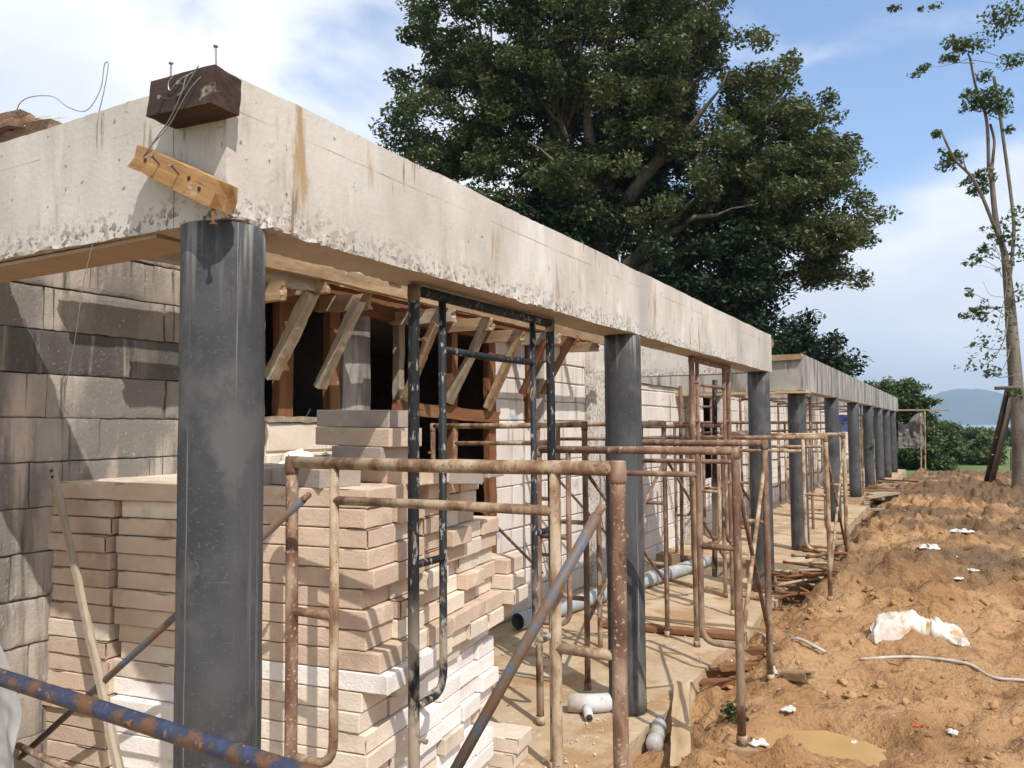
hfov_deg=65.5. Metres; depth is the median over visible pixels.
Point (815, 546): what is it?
stick
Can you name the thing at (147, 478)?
concrete block
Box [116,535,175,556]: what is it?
concrete block
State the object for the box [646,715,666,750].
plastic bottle
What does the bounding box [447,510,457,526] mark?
concrete block
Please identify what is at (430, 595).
concrete block
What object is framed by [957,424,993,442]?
field tree
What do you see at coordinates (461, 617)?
concrete block
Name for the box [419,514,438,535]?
concrete block
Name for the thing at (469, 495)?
concrete block
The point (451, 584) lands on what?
concrete block
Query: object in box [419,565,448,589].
concrete block
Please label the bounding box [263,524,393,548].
concrete block
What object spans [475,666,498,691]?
concrete block
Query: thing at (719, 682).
wood scrap
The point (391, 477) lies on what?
concrete block
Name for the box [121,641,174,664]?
concrete block
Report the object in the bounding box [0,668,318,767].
scaffold pole
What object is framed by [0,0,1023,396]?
sky
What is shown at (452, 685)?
concrete block
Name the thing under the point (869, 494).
plank
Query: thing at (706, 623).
stick
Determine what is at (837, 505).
scaffold brace
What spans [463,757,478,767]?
concrete block
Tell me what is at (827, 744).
puddle
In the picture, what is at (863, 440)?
scaffold
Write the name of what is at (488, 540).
concrete block
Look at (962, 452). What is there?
bush
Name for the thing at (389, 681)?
concrete block
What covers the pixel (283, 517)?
scaffold brace
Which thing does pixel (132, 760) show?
concrete block
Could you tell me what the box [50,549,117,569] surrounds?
concrete block
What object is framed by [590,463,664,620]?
scaffold brace
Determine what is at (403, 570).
concrete block
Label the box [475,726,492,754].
concrete block
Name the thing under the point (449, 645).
concrete block
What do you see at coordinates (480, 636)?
concrete block
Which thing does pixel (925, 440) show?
scaffold pole
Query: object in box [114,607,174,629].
concrete block
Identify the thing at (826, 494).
scaffold
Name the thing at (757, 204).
tree
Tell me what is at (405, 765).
concrete block
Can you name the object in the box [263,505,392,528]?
concrete block
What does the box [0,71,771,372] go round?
concrete beam
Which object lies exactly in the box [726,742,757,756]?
wood chock
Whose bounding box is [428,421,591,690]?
scaffold
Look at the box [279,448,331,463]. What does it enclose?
paper bags
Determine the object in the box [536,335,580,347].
canopy timber
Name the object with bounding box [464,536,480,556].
concrete block
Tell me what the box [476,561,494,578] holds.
concrete block
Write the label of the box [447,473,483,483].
concrete block
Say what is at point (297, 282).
form plank
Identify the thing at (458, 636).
concrete block
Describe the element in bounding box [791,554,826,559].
stick
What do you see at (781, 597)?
stick
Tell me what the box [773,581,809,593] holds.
stick
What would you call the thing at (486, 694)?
concrete block
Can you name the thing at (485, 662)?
concrete block
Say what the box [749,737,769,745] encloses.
scrap
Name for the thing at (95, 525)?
concrete block
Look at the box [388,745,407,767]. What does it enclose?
concrete block
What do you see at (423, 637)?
concrete block
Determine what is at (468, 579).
concrete block
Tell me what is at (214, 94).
timber block
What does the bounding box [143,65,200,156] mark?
tie wire
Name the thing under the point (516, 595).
concrete block
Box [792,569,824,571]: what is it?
stick
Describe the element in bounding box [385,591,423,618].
concrete block
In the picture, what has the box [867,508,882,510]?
plank
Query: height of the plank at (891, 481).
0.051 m
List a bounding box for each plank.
[49,467,123,767]
[142,253,315,291]
[266,252,490,317]
[329,282,545,332]
[486,314,603,344]
[603,620,734,639]
[670,681,691,767]
[848,489,916,491]
[864,492,900,498]
[866,487,894,489]
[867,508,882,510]
[868,485,891,487]
[868,492,889,495]
[875,482,908,485]
[876,480,916,482]
[878,479,917,481]
[897,409,948,410]
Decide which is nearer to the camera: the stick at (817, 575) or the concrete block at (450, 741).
the concrete block at (450, 741)
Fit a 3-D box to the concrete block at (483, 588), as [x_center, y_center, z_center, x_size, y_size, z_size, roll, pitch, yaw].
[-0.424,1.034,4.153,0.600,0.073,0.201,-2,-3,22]
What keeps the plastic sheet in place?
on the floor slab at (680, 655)
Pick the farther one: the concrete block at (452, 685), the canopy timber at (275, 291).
the canopy timber at (275, 291)
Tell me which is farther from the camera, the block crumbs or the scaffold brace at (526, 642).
the block crumbs
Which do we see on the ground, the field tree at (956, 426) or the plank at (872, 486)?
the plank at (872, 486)
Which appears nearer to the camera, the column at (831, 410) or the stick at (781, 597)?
the stick at (781, 597)
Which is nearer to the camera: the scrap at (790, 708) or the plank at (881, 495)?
the scrap at (790, 708)
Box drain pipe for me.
[511,556,710,629]
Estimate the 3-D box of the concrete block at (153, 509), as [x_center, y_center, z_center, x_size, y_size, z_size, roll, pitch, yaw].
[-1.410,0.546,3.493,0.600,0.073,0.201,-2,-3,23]
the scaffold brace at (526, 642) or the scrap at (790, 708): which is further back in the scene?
the scrap at (790, 708)
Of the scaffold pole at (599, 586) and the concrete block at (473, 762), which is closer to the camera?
the concrete block at (473, 762)
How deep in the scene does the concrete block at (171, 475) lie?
4.00 m
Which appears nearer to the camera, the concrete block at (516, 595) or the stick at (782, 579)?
the concrete block at (516, 595)
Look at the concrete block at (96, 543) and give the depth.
3.51 m
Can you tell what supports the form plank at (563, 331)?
on the canopy timber at (467, 324)
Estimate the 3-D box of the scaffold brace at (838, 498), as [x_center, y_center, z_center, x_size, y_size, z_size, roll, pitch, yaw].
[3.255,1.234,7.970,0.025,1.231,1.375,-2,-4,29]
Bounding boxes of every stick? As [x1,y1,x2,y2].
[645,615,791,632]
[669,578,723,596]
[754,589,808,596]
[771,571,801,577]
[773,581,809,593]
[773,583,814,586]
[774,592,808,600]
[775,569,791,572]
[775,572,822,577]
[777,577,822,586]
[777,578,813,582]
[780,585,812,589]
[783,560,839,572]
[783,573,823,578]
[789,571,806,573]
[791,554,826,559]
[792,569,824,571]
[798,572,836,579]
[800,562,826,564]
[802,544,849,553]
[802,549,838,560]
[805,551,847,558]
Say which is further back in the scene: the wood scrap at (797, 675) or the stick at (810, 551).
the stick at (810, 551)
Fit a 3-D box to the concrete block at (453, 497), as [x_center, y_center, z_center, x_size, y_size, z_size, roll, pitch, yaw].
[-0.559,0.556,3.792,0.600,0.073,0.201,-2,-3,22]
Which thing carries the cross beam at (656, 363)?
on the column at (759, 410)
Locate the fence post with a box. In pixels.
[1010,449,1011,469]
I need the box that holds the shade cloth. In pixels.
[898,412,924,447]
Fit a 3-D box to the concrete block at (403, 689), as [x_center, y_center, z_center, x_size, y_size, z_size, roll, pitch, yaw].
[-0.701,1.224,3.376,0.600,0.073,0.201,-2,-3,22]
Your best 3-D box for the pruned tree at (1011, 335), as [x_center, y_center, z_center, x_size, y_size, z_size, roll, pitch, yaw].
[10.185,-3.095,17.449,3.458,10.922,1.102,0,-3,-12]
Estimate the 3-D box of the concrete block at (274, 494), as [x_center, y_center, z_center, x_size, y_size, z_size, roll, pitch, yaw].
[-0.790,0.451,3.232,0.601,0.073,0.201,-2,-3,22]
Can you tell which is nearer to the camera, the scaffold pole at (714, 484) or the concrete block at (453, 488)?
the concrete block at (453, 488)
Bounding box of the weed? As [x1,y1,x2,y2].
[719,701,748,722]
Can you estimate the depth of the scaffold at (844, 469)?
8.64 m
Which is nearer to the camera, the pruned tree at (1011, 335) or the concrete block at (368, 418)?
the concrete block at (368, 418)
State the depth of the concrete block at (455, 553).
3.67 m
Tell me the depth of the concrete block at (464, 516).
3.87 m
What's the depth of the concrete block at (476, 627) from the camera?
3.79 m
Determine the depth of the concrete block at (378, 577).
3.09 m
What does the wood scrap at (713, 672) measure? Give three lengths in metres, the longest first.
0.379 x 0.092 x 0.052 m
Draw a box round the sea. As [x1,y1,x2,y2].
[859,425,1010,427]
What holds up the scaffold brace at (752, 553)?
attached to the scaffold at (736, 549)
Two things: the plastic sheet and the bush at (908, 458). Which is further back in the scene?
the bush at (908, 458)
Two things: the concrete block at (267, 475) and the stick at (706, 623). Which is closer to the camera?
the concrete block at (267, 475)
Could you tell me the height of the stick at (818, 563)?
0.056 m
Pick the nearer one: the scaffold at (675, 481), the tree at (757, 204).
the scaffold at (675, 481)
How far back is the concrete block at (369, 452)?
3.37 m
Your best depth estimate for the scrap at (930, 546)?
9.10 m
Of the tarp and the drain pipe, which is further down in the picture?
the drain pipe
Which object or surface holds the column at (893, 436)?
on the floor slab at (857, 514)
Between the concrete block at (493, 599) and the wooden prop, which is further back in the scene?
the wooden prop
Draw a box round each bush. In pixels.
[897,438,958,470]
[923,422,1008,464]
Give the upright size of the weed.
0.129 m
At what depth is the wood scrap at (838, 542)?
11.20 m
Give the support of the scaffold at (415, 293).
on the floor slab at (680, 655)
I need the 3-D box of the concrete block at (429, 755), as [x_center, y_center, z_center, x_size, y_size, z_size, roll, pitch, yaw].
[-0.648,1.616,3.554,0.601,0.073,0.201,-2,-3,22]
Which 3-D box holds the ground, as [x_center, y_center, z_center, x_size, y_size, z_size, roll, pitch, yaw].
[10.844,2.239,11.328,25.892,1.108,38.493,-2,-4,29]
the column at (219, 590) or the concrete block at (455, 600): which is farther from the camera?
the concrete block at (455, 600)
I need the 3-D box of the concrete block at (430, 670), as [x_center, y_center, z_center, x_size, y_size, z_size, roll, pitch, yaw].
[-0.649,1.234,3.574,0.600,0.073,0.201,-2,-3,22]
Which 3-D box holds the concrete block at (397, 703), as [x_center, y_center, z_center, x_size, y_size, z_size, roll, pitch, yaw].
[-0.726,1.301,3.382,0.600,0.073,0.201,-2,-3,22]
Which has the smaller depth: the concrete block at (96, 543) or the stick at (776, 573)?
the concrete block at (96, 543)
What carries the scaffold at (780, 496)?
on the floor slab at (857, 514)
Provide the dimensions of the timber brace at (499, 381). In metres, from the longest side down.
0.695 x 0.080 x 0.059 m
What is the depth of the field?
37.07 m
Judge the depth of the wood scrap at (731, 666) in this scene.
5.78 m
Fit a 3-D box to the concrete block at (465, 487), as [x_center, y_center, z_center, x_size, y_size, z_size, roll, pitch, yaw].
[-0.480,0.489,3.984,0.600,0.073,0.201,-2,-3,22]
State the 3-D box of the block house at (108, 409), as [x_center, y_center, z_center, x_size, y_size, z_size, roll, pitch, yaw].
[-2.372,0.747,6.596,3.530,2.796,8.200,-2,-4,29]
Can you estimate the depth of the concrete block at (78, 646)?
3.52 m
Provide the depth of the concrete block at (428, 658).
3.27 m
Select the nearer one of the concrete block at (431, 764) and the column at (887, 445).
the concrete block at (431, 764)
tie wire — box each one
[16,61,108,111]
[66,244,92,384]
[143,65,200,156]
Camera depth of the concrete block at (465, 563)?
3.83 m
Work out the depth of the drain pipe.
7.86 m
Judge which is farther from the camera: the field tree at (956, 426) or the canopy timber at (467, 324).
the field tree at (956, 426)
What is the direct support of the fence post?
on the field
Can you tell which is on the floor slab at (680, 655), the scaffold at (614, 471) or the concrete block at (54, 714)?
the scaffold at (614, 471)
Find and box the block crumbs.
[496,579,744,767]
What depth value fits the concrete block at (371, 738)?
3.07 m
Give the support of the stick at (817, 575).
on the ground
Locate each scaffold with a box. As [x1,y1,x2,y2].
[284,456,628,767]
[407,283,555,767]
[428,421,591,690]
[534,446,747,746]
[537,421,670,636]
[605,440,774,681]
[643,424,727,597]
[673,421,748,552]
[688,356,734,647]
[688,393,718,558]
[696,435,832,600]
[732,432,848,552]
[736,421,789,503]
[739,396,814,528]
[772,422,824,488]
[777,402,823,506]
[807,422,848,477]
[811,405,864,494]
[859,415,863,466]
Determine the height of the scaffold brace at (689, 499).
1.103 m
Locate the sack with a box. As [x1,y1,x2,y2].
[868,609,971,646]
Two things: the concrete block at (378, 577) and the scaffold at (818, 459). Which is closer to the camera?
the concrete block at (378, 577)
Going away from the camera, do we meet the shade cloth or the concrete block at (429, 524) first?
the concrete block at (429, 524)
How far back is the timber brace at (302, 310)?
4.61 m
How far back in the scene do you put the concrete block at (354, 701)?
3.07 m
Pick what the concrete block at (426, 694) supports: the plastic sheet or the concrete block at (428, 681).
the concrete block at (428, 681)
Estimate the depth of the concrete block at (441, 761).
3.59 m
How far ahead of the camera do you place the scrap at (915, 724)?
4.48 m
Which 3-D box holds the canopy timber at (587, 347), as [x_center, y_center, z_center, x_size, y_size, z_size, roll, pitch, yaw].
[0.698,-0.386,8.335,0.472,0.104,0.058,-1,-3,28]
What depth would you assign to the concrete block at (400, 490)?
3.29 m
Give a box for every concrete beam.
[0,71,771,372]
[675,354,897,411]
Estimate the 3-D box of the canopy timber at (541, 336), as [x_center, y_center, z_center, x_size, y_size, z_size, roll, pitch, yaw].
[0.185,-0.411,7.302,0.568,0.110,0.056,-1,-3,28]
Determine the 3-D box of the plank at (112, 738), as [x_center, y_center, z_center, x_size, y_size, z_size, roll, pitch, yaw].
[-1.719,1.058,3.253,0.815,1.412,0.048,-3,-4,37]
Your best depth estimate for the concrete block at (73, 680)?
3.53 m
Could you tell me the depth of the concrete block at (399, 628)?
3.20 m
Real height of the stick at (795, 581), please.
0.124 m
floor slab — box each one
[488,570,788,767]
[656,469,905,579]
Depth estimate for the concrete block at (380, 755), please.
3.06 m
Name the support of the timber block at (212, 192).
attached to the concrete beam at (313, 188)
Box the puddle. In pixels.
[756,730,886,766]
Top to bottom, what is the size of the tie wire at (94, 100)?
0.239 m
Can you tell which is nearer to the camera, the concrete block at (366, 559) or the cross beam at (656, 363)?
the concrete block at (366, 559)
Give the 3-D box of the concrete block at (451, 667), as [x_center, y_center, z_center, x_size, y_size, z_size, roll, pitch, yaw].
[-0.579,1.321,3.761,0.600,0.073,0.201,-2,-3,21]
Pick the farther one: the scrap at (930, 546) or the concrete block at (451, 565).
the scrap at (930, 546)
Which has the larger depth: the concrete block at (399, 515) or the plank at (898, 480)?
the plank at (898, 480)
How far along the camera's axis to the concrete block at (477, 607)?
3.83 m
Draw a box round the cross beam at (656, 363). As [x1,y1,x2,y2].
[641,346,746,377]
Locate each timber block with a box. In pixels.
[127,145,237,225]
[146,44,241,128]
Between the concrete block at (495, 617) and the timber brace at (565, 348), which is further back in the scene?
the timber brace at (565, 348)
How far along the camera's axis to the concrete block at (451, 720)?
3.62 m
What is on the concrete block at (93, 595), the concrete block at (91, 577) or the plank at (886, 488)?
the concrete block at (91, 577)
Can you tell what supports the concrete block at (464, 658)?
on the concrete block at (468, 672)
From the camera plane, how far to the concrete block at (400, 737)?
3.22 m
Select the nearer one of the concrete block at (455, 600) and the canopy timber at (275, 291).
the concrete block at (455, 600)
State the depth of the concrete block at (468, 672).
3.83 m
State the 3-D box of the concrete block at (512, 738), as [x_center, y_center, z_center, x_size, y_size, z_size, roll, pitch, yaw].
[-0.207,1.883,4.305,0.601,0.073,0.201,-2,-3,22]
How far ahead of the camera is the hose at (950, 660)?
5.41 m
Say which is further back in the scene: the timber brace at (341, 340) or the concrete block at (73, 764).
the timber brace at (341, 340)
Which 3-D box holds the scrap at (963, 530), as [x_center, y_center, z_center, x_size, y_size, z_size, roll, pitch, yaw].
[5.971,1.935,10.569,0.312,0.050,0.179,-1,-3,11]
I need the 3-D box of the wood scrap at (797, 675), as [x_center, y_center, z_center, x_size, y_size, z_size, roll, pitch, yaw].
[1.866,1.911,5.221,0.098,0.051,0.244,2,-15,-38]
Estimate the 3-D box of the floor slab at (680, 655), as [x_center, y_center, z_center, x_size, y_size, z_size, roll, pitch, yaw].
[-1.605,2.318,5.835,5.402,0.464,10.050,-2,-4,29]
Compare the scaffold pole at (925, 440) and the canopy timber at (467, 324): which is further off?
the scaffold pole at (925, 440)
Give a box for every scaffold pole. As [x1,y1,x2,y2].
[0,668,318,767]
[596,521,602,647]
[678,386,683,562]
[712,380,716,576]
[920,411,921,466]
[924,412,925,468]
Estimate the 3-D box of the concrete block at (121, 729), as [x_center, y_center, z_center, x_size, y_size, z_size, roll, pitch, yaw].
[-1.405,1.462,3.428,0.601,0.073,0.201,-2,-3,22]
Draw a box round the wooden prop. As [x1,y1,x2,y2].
[984,381,1022,481]
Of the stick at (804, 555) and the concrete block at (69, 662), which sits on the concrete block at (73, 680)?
the concrete block at (69, 662)
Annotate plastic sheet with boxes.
[0,645,21,767]
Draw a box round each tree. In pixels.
[368,0,903,354]
[771,307,872,377]
[864,375,944,445]
[885,0,1023,487]
[940,420,963,434]
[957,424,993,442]
[967,437,1011,446]
[983,427,1010,441]
[1006,427,1010,441]
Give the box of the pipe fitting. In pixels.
[567,692,611,721]
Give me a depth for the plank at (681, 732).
4.63 m
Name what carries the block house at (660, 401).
on the floor slab at (857, 514)
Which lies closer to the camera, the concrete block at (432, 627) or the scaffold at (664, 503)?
the concrete block at (432, 627)
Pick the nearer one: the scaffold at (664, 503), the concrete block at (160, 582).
the concrete block at (160, 582)
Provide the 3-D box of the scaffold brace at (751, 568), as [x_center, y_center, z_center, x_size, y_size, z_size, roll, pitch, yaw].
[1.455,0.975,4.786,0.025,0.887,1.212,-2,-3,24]
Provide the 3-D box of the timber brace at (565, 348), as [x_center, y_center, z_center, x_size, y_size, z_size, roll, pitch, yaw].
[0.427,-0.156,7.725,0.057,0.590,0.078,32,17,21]
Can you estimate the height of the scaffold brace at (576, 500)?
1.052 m
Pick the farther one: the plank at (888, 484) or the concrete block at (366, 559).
the plank at (888, 484)
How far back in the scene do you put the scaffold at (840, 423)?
18.03 m
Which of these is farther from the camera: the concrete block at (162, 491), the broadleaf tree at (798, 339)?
the broadleaf tree at (798, 339)
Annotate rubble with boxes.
[681,475,1023,767]
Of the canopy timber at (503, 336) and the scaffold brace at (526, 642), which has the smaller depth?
the scaffold brace at (526, 642)
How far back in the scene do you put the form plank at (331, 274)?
4.71 m
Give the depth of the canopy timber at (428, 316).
5.75 m
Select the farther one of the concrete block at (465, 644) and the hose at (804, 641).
the hose at (804, 641)
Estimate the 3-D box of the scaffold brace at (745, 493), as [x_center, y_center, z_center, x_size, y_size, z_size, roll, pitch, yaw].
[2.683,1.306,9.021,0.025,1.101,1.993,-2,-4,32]
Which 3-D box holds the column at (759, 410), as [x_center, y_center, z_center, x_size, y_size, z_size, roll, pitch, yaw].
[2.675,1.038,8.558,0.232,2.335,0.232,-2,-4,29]
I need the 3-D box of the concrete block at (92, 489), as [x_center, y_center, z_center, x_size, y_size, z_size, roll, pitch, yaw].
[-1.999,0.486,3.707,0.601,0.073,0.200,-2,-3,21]
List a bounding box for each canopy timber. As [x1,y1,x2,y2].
[265,281,286,302]
[286,279,330,296]
[313,292,373,312]
[389,307,456,325]
[437,317,494,332]
[483,330,524,342]
[507,332,561,345]
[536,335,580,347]
[560,342,599,352]
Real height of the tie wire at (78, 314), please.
0.436 m
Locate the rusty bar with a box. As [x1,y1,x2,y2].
[15,742,72,767]
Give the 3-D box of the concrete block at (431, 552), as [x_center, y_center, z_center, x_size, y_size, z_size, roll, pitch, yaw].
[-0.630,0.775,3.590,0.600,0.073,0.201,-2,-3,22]
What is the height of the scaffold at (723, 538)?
1.782 m
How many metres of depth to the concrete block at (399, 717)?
3.22 m
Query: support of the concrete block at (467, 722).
on the concrete block at (467, 729)
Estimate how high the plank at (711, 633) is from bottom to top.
0.049 m
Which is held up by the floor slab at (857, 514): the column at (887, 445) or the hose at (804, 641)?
the column at (887, 445)
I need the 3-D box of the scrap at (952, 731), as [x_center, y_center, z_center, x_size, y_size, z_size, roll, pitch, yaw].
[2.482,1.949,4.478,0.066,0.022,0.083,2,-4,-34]
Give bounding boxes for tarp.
[839,415,847,431]
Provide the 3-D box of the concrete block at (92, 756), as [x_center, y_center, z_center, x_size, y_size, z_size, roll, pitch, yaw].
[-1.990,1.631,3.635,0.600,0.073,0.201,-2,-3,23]
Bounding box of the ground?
[631,467,1023,767]
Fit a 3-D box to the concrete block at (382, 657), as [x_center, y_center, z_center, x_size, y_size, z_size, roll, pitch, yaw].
[-0.735,1.060,3.179,0.600,0.073,0.201,-2,-3,22]
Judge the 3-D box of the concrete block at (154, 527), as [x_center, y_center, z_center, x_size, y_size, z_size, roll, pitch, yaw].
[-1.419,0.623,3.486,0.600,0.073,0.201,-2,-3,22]
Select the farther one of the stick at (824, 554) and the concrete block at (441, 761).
the stick at (824, 554)
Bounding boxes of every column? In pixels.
[173,220,265,767]
[604,334,646,716]
[747,371,774,590]
[787,390,809,550]
[824,398,841,521]
[847,403,864,504]
[862,406,874,487]
[873,408,884,483]
[882,410,891,477]
[890,411,897,472]
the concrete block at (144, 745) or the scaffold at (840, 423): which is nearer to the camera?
the concrete block at (144, 745)
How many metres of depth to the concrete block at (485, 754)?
3.99 m
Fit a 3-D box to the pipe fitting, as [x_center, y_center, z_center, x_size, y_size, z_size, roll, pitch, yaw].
[0.496,1.972,4.922,0.312,0.119,0.266,2,-4,-37]
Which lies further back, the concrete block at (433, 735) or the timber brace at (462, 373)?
the timber brace at (462, 373)
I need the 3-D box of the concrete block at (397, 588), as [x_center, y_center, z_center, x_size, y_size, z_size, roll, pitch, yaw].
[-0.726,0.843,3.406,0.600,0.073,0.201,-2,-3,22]
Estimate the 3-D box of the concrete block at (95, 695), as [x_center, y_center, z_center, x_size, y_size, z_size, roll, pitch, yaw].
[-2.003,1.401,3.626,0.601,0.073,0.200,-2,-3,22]
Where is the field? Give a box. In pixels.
[860,428,1011,477]
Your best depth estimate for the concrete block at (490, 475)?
3.72 m
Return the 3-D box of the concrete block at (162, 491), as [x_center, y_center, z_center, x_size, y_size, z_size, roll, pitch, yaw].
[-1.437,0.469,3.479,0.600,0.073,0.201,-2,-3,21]
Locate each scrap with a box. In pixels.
[699,677,735,688]
[706,666,735,677]
[717,660,758,671]
[744,646,781,655]
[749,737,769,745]
[777,670,817,681]
[780,705,795,711]
[835,539,849,544]
[911,722,919,726]
[917,543,939,549]
[946,728,957,734]
[950,528,974,532]
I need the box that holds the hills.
[859,389,1010,424]
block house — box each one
[0,259,606,767]
[641,376,848,570]
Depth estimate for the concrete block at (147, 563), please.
3.43 m
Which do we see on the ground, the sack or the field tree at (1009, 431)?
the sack
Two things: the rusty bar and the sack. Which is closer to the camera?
the rusty bar
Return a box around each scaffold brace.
[17,492,311,759]
[450,502,606,767]
[481,512,543,573]
[561,481,605,534]
[588,476,666,583]
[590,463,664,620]
[667,463,724,558]
[721,455,749,500]
[740,484,769,632]
[743,467,764,640]
[829,461,847,550]
[832,446,844,569]
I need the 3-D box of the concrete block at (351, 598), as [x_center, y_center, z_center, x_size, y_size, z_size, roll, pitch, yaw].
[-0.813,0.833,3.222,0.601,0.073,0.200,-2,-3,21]
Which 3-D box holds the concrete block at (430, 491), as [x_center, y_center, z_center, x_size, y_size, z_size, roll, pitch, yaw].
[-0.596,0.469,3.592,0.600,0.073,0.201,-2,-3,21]
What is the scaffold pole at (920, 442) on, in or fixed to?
on the ground
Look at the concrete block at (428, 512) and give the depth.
3.48 m
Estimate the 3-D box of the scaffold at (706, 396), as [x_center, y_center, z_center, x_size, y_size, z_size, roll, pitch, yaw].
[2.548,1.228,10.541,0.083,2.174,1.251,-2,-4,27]
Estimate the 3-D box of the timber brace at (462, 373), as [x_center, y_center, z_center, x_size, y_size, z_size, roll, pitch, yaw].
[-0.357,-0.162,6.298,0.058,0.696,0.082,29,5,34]
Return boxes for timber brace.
[265,290,319,380]
[314,298,365,388]
[400,320,437,401]
[446,325,487,403]
[483,335,521,410]
[519,339,545,394]
[540,340,571,394]
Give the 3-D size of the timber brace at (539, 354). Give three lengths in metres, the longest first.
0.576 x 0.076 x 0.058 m
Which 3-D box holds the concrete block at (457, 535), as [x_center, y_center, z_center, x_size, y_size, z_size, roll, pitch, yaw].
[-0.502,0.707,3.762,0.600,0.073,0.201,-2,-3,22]
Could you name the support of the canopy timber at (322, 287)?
attached to the block house at (108, 409)
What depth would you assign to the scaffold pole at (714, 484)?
9.35 m
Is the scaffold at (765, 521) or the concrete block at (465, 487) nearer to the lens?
the concrete block at (465, 487)
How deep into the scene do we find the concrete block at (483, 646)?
4.00 m
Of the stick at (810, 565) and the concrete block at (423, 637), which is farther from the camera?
the stick at (810, 565)
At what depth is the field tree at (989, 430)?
86.25 m
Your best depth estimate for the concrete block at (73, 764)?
3.50 m
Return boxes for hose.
[757,631,825,652]
[859,655,1023,681]
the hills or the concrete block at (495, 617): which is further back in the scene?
the hills
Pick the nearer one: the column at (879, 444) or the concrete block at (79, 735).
the concrete block at (79, 735)
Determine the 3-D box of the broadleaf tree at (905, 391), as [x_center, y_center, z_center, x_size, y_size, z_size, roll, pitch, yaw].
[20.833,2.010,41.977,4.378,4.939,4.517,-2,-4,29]
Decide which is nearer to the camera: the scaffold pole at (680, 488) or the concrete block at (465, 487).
the concrete block at (465, 487)
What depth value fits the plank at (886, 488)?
18.15 m
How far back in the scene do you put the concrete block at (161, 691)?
3.42 m
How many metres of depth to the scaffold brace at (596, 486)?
6.28 m
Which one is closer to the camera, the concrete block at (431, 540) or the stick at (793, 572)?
the concrete block at (431, 540)
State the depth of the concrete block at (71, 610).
3.54 m
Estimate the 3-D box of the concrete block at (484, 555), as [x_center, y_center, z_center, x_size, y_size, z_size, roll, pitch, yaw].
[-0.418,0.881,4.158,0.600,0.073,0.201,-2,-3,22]
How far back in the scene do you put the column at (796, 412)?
10.56 m
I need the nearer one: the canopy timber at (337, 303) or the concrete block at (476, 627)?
the concrete block at (476, 627)
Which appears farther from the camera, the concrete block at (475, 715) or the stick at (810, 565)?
the stick at (810, 565)
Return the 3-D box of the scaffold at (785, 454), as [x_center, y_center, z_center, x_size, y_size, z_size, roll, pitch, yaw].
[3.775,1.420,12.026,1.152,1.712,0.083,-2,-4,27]
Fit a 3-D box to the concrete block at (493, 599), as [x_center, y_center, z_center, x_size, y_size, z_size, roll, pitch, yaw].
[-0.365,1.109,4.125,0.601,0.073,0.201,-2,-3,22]
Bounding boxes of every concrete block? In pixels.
[42,688,118,709]
[44,721,107,748]
[45,756,111,767]
[46,635,122,659]
[46,706,104,731]
[47,532,120,552]
[47,669,113,694]
[47,739,111,767]
[48,617,118,640]
[49,583,117,605]
[49,652,120,675]
[50,498,122,516]
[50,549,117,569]
[50,600,115,623]
[51,515,122,534]
[51,566,121,587]
[54,479,147,499]
[106,477,176,480]
[110,694,173,721]
[113,481,176,501]
[113,588,174,612]
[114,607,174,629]
[114,657,173,683]
[114,676,173,702]
[115,725,152,737]
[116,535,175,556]
[117,553,175,573]
[117,731,172,759]
[118,570,174,592]
[119,517,176,537]
[119,624,174,647]
[120,750,172,767]
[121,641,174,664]
[122,500,176,518]
[138,474,176,476]
[261,717,391,754]
[261,737,393,767]
[262,601,393,630]
[262,620,391,650]
[262,640,405,673]
[262,659,407,695]
[262,679,387,712]
[262,698,386,733]
[263,485,393,508]
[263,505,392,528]
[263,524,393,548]
[263,543,394,569]
[263,562,398,589]
[263,582,387,609]
[264,463,277,484]
[264,464,360,488]
[315,427,421,446]
[317,410,407,427]
[332,445,407,458]
[361,470,449,484]
[361,482,407,498]
[379,761,387,767]
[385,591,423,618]
[386,690,407,714]
[387,704,407,735]
[388,578,407,598]
[388,684,407,696]
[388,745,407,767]
[389,628,426,656]
[390,521,407,540]
[391,725,407,753]
[392,508,424,522]
[392,537,423,560]
[392,610,423,638]
[394,555,423,580]
[399,761,407,767]
[404,647,436,674]
[419,484,448,498]
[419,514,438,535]
[419,532,438,550]
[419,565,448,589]
[419,587,436,603]
[420,666,436,677]
[420,669,437,696]
[420,690,431,709]
[420,703,441,736]
[420,722,441,755]
[420,743,436,767]
[422,600,438,623]
[422,758,434,767]
[423,548,438,569]
[423,617,453,645]
[424,498,438,516]
[426,636,451,660]
[432,673,459,701]
[432,690,459,718]
[434,747,456,767]
[435,591,463,614]
[435,659,455,679]
[437,544,463,562]
[437,574,456,597]
[437,643,459,667]
[437,724,463,755]
[441,707,460,736]
[444,757,455,767]
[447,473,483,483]
[447,493,459,510]
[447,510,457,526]
[447,525,471,546]
[447,561,454,574]
[447,608,469,631]
[449,484,458,493]
[451,459,503,477]
[452,626,465,647]
[454,567,484,589]
[454,661,476,687]
[455,490,475,501]
[455,553,476,572]
[455,587,474,602]
[456,646,472,670]
[457,520,479,537]
[457,725,472,753]
[458,511,473,522]
[459,484,478,491]
[459,678,474,701]
[459,693,479,721]
[460,638,474,652]
[460,716,470,727]
[462,599,485,621]
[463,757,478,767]
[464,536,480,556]
[466,615,486,639]
[466,747,474,762]
[471,696,489,722]
[473,590,501,613]
[473,635,493,659]
[473,651,493,675]
[474,516,498,534]
[474,629,488,642]
[474,687,490,702]
[474,742,493,767]
[475,577,490,596]
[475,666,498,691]
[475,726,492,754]
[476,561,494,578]
[477,547,491,564]
[479,532,495,549]
[485,606,503,628]
[487,721,531,753]
[488,745,527,767]
[489,584,527,604]
[490,553,521,573]
[491,569,524,589]
[502,604,513,616]
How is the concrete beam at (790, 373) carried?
attached to the block house at (660, 401)

